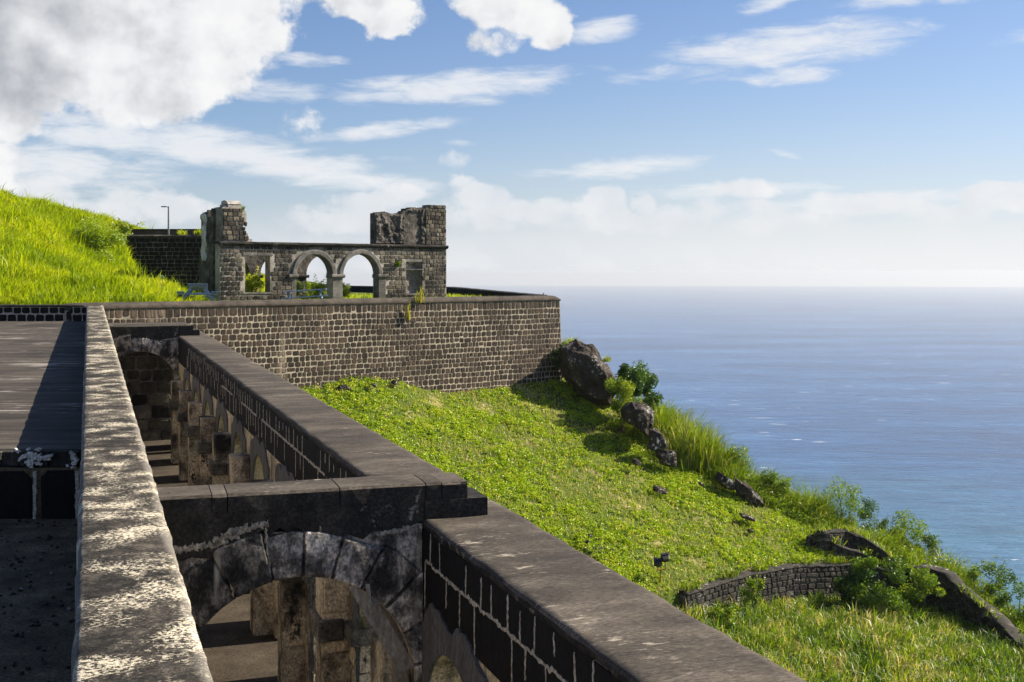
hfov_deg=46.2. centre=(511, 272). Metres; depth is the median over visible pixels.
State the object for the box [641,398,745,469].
grass clump
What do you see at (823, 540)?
broken wall
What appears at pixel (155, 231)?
parapet
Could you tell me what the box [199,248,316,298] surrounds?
arcade
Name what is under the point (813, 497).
grass clump
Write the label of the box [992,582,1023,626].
shrub
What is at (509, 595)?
arcade wall
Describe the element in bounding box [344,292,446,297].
terrace ground
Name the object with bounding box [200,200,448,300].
ruined facade
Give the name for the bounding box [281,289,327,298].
picnic table
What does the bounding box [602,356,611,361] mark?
grass clump
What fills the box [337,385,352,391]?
stone
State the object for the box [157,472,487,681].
cross wall
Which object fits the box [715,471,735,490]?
boulder
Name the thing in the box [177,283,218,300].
picnic table
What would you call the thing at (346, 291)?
shrub
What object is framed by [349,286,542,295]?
edge parapet
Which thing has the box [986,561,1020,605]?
shrub
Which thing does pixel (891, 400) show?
sea
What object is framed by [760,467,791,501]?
shrub
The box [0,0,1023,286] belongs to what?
sky
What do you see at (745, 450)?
shrub
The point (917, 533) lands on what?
shrub
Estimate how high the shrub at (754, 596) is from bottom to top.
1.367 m
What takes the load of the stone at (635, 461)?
on the hillside
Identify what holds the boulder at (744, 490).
on the hillside
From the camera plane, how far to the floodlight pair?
45.29 m
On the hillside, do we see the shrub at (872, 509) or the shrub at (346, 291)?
the shrub at (872, 509)
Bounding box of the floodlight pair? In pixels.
[654,552,668,583]
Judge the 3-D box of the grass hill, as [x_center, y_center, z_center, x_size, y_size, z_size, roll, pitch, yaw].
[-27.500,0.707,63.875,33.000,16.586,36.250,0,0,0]
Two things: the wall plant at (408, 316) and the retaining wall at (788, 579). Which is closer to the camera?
the retaining wall at (788, 579)
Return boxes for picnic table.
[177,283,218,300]
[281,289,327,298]
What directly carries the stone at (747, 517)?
on the hillside
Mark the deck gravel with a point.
(38, 624)
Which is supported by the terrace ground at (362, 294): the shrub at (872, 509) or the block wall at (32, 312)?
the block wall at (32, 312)
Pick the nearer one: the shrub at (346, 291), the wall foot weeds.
the wall foot weeds
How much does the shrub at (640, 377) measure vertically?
3.527 m
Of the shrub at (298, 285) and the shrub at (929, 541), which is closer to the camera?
the shrub at (929, 541)
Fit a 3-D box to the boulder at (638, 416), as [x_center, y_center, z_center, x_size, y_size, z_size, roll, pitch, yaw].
[5.798,6.766,55.526,1.526,1.542,1.806,0,0,0]
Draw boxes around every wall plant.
[177,230,187,234]
[194,228,200,234]
[403,301,410,319]
[415,286,426,302]
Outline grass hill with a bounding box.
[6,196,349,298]
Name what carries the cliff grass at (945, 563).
on the hillside
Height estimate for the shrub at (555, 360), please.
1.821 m
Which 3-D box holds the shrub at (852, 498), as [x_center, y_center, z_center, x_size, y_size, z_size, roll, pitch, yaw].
[15.401,11.219,55.248,2.904,3.899,2.401,0,0,0]
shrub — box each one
[71,214,126,262]
[102,218,144,237]
[245,266,264,291]
[296,279,305,298]
[297,273,326,298]
[343,283,350,297]
[547,342,568,377]
[604,376,636,434]
[612,360,663,416]
[707,598,741,631]
[726,444,754,479]
[737,575,765,609]
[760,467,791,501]
[820,476,878,530]
[831,556,879,603]
[841,547,910,615]
[860,496,889,534]
[887,509,928,556]
[898,563,945,606]
[914,532,943,562]
[957,556,1011,602]
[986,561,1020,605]
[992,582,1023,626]
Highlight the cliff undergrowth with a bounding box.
[616,396,1023,656]
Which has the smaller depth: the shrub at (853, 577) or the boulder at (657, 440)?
the shrub at (853, 577)
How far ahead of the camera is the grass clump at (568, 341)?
60.99 m
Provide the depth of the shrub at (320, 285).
61.59 m
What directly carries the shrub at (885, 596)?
on the hillside
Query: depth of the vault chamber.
35.75 m
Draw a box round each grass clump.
[153,281,194,296]
[561,337,581,344]
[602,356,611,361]
[614,394,694,440]
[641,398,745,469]
[683,431,759,479]
[693,455,748,482]
[773,476,848,516]
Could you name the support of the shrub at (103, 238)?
on the grass hill
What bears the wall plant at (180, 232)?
on the back wall at (170, 256)
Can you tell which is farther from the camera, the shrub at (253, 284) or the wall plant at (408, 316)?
the shrub at (253, 284)
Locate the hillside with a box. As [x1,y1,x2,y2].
[304,378,1022,681]
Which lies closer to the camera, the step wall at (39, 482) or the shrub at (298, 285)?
the step wall at (39, 482)
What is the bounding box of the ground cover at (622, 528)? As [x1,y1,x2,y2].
[299,376,856,594]
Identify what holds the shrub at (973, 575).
on the hillside
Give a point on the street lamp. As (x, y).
(168, 218)
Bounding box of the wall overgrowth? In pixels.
[681,520,1012,631]
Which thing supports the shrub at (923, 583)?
on the terrace grass at (927, 643)
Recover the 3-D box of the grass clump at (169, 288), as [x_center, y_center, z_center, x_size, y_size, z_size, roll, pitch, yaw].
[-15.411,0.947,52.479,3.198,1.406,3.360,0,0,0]
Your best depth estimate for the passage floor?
17.24 m
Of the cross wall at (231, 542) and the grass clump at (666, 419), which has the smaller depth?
the cross wall at (231, 542)
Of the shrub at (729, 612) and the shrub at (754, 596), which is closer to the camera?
the shrub at (729, 612)
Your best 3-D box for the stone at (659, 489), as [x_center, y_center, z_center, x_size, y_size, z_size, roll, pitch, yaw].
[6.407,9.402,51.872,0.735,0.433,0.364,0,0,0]
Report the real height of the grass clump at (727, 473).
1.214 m
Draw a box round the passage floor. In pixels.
[143,440,277,681]
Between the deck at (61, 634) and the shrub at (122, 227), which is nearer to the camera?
the deck at (61, 634)
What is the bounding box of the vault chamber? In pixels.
[108,322,186,440]
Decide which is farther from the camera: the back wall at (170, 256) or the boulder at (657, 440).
the back wall at (170, 256)
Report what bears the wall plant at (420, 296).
on the curtain wall at (455, 344)
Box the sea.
[446,286,1023,611]
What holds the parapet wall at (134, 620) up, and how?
on the deck at (61, 634)
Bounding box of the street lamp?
[161,206,168,234]
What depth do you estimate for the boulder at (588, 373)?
58.13 m
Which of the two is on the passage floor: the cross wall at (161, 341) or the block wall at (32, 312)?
the cross wall at (161, 341)
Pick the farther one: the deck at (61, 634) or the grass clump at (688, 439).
the grass clump at (688, 439)
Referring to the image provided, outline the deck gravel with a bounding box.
[0,519,77,681]
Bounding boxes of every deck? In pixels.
[0,321,85,464]
[0,518,77,681]
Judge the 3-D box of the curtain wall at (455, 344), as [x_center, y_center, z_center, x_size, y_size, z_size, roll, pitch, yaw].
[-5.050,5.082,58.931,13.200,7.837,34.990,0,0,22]
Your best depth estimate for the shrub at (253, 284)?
58.56 m
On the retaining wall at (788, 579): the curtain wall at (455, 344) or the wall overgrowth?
the wall overgrowth
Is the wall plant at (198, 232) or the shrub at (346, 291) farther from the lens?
the wall plant at (198, 232)
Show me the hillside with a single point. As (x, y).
(673, 598)
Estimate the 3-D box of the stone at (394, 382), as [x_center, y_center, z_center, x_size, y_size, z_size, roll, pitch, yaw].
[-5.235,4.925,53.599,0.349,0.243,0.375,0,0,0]
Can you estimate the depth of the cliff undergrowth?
53.87 m
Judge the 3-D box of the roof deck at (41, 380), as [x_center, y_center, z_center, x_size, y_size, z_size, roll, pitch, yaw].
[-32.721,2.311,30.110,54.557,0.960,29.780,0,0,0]
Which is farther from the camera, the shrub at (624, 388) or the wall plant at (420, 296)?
the shrub at (624, 388)
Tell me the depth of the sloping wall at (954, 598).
49.65 m
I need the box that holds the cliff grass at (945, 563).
[618,393,1023,645]
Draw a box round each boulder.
[560,339,615,405]
[620,401,654,434]
[647,427,666,450]
[656,448,676,466]
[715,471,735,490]
[735,478,763,505]
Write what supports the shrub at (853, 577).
on the hillside
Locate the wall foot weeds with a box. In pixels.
[689,593,929,614]
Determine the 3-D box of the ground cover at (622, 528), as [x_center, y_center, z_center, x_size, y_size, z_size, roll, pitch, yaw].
[1.157,9.438,50.596,31.010,9.848,16.220,0,0,-32]
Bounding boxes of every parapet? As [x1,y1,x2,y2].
[127,229,200,234]
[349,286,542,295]
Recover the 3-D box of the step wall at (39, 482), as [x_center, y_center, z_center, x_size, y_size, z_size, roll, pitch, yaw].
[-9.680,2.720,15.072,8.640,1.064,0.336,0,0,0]
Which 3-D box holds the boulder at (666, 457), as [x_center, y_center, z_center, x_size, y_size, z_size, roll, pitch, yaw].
[6.965,8.399,54.293,0.831,0.842,0.822,0,0,-31]
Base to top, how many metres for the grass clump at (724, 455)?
2.676 m
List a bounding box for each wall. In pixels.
[0,304,86,320]
[0,447,80,518]
[64,294,562,392]
[71,305,212,681]
[109,324,199,379]
[124,234,200,290]
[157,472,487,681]
[168,331,805,681]
[679,562,908,612]
[806,529,898,566]
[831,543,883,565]
[909,564,1023,648]
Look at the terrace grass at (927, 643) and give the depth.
44.07 m
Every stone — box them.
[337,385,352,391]
[391,380,398,384]
[631,458,640,464]
[652,485,668,493]
[739,512,755,521]
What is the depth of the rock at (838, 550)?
51.35 m
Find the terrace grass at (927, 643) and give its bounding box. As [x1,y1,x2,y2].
[674,585,1023,681]

